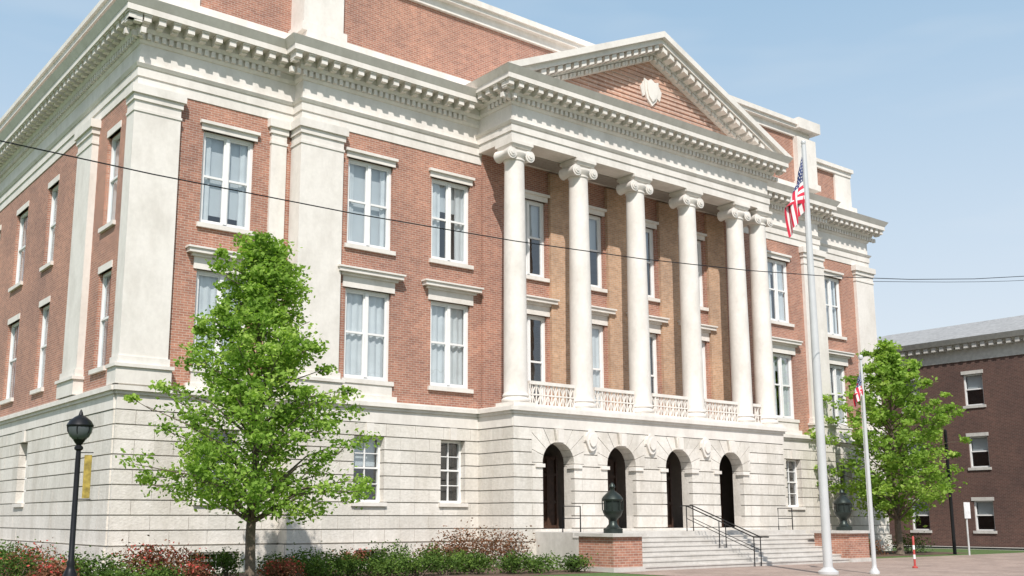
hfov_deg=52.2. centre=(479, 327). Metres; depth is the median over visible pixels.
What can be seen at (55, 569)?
red shrub
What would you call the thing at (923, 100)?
sky
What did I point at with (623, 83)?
tympanum brick
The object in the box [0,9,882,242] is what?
cornice modillions
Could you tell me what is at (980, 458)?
room interiors
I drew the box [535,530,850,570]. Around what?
entrance steps
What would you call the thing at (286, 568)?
red shrub
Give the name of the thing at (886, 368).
street tree
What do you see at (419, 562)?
green shrub
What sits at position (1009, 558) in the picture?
brick plaza
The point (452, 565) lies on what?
green shrub
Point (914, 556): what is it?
barricade post
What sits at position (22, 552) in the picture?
green shrub
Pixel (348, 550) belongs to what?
red shrub
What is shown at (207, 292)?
curtains
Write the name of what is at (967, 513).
traffic sign
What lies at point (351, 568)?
green shrub
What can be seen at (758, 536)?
stair handrail
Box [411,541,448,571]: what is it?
green shrub
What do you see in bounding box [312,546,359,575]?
green shrub
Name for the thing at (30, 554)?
red shrub
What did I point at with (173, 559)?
red shrub
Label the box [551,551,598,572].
green shrub
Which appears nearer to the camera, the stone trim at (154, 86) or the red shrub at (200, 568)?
the red shrub at (200, 568)
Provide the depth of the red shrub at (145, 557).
25.70 m
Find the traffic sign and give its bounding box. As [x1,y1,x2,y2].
[963,502,970,554]
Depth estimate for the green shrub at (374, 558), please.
29.59 m
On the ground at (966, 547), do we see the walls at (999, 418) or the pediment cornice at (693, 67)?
the walls at (999, 418)
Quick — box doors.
[540,455,723,528]
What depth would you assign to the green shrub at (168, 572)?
24.26 m
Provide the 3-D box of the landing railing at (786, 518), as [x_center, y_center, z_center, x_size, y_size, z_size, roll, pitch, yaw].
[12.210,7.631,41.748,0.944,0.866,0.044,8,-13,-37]
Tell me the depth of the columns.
40.96 m
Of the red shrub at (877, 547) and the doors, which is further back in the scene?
the red shrub at (877, 547)
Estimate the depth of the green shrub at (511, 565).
30.55 m
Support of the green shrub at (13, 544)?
on the mulch bed
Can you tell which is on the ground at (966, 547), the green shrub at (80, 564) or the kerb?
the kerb
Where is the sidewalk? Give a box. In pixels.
[892,545,1011,547]
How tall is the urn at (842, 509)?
1.550 m
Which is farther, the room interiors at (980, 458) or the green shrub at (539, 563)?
the room interiors at (980, 458)
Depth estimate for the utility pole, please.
47.58 m
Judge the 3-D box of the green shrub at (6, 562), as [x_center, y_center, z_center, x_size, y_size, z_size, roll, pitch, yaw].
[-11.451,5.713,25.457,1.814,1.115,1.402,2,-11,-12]
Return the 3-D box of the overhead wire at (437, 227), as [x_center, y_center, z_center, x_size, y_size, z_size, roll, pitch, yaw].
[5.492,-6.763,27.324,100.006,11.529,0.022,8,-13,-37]
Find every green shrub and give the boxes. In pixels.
[0,536,21,561]
[0,539,50,575]
[0,542,58,574]
[49,545,104,575]
[74,548,150,575]
[93,562,156,575]
[138,562,187,575]
[190,543,244,575]
[255,551,309,575]
[281,541,343,575]
[295,553,344,575]
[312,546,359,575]
[330,553,369,575]
[356,548,408,575]
[358,539,418,572]
[359,554,416,575]
[395,552,447,575]
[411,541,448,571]
[419,552,466,575]
[447,548,487,571]
[451,550,503,573]
[495,549,533,573]
[517,550,564,573]
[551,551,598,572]
[884,531,934,552]
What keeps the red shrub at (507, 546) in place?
on the mulch bed at (523, 573)
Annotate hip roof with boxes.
[877,315,1023,348]
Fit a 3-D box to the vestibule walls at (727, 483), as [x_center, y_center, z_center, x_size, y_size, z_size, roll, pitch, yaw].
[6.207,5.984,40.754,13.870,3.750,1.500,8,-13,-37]
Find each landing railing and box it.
[562,506,580,531]
[777,508,792,529]
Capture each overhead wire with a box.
[0,140,1023,279]
[873,280,1023,281]
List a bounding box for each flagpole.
[785,140,838,574]
[853,355,879,573]
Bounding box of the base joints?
[0,408,887,552]
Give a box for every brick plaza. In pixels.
[593,560,1023,575]
[876,553,1023,564]
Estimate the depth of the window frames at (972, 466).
60.93 m
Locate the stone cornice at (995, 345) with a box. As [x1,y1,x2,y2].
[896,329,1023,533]
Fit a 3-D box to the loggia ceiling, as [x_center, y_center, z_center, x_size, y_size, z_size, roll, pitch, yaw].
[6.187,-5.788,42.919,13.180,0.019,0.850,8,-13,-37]
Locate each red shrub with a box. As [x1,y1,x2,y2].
[0,537,67,575]
[25,552,79,575]
[111,535,172,575]
[132,539,211,575]
[173,557,215,575]
[256,556,306,575]
[332,547,370,571]
[412,537,451,561]
[432,519,493,563]
[449,518,513,565]
[477,525,540,566]
[869,535,892,554]
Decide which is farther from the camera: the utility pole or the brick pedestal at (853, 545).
the utility pole
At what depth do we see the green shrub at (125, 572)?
23.41 m
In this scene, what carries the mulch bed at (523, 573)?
on the lawn at (972, 551)
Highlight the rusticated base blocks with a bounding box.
[0,409,892,574]
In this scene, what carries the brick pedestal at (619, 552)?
on the brick plaza at (902, 568)
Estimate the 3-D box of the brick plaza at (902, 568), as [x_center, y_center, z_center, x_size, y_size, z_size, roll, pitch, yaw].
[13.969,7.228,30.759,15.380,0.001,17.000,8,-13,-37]
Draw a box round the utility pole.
[944,429,956,553]
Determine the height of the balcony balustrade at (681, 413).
0.920 m
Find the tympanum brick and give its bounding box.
[564,62,726,135]
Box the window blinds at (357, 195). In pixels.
[13,139,834,466]
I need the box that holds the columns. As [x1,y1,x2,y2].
[494,139,783,426]
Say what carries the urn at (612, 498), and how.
on the brick pedestal at (619, 552)
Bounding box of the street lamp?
[63,409,93,575]
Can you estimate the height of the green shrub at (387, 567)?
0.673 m
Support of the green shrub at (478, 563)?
on the mulch bed at (523, 573)
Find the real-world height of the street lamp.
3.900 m
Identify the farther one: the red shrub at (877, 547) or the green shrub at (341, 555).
the red shrub at (877, 547)
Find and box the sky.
[0,0,1023,509]
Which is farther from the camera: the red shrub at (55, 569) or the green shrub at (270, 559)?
the green shrub at (270, 559)
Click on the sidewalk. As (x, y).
(964, 546)
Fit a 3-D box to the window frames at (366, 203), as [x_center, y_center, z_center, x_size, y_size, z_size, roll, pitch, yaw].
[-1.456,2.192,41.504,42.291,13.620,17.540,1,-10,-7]
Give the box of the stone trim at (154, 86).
[0,0,887,509]
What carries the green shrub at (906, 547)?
on the mulch bed at (893, 553)
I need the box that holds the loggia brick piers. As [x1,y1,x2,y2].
[548,173,730,420]
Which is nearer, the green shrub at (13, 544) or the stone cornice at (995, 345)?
the green shrub at (13, 544)
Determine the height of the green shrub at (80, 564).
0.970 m
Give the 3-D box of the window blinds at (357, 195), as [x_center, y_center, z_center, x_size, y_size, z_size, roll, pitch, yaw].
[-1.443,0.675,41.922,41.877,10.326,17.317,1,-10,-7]
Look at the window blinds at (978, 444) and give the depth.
61.10 m
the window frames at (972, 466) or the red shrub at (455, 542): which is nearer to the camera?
the red shrub at (455, 542)
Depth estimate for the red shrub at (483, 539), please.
34.04 m
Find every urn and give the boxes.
[602,483,622,532]
[833,489,851,530]
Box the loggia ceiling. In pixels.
[526,156,718,214]
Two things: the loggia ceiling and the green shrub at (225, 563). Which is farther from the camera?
the loggia ceiling
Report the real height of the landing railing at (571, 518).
0.865 m
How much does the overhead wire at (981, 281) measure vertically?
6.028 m
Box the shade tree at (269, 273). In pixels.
[115,229,383,575]
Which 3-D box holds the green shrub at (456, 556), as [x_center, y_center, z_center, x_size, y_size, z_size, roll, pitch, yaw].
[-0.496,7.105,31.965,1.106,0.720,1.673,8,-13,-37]
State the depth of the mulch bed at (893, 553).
48.26 m
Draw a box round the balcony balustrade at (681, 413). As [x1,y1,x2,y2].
[528,380,761,424]
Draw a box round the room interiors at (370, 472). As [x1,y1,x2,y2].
[188,185,779,566]
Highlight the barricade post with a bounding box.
[912,536,917,567]
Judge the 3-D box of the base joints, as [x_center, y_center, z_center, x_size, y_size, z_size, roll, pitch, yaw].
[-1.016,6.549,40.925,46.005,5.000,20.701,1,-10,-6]
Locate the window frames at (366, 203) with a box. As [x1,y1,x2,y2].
[0,131,848,569]
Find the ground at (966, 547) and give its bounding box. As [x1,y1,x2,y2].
[893,521,1023,549]
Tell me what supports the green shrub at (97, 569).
on the mulch bed at (523, 573)
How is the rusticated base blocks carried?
on the lawn at (972, 551)
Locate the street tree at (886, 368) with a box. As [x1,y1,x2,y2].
[804,336,972,554]
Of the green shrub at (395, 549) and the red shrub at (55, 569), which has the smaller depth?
the red shrub at (55, 569)
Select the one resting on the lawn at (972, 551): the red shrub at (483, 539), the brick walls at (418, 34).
the brick walls at (418, 34)
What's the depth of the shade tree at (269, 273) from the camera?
25.56 m
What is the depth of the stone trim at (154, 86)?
35.79 m
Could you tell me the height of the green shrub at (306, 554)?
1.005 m
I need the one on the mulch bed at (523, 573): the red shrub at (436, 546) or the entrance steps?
the red shrub at (436, 546)
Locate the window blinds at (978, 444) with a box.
[906,375,993,514]
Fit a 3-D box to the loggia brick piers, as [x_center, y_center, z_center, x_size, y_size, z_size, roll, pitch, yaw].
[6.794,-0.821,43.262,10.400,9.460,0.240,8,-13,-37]
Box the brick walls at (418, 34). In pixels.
[0,0,861,528]
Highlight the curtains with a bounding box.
[11,137,843,422]
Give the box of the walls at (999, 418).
[881,354,1023,547]
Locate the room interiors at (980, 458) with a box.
[908,375,994,528]
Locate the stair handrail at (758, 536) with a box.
[680,505,768,565]
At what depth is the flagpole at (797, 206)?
31.42 m
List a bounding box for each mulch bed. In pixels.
[213,566,603,575]
[869,551,962,556]
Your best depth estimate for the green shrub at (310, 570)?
27.22 m
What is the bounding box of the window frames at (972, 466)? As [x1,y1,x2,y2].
[904,373,994,530]
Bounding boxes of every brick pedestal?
[574,533,646,572]
[810,530,871,561]
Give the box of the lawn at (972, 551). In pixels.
[211,548,1023,575]
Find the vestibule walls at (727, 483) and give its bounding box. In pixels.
[530,427,736,528]
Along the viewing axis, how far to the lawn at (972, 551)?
45.77 m
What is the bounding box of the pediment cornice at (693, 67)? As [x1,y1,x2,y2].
[466,31,792,157]
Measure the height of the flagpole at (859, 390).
6.460 m
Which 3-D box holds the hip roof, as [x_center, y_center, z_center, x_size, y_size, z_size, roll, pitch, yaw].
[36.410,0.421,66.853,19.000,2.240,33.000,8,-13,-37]
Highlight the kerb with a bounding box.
[893,547,1023,550]
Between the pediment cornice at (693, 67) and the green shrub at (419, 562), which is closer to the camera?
the green shrub at (419, 562)
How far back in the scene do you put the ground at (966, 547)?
60.65 m

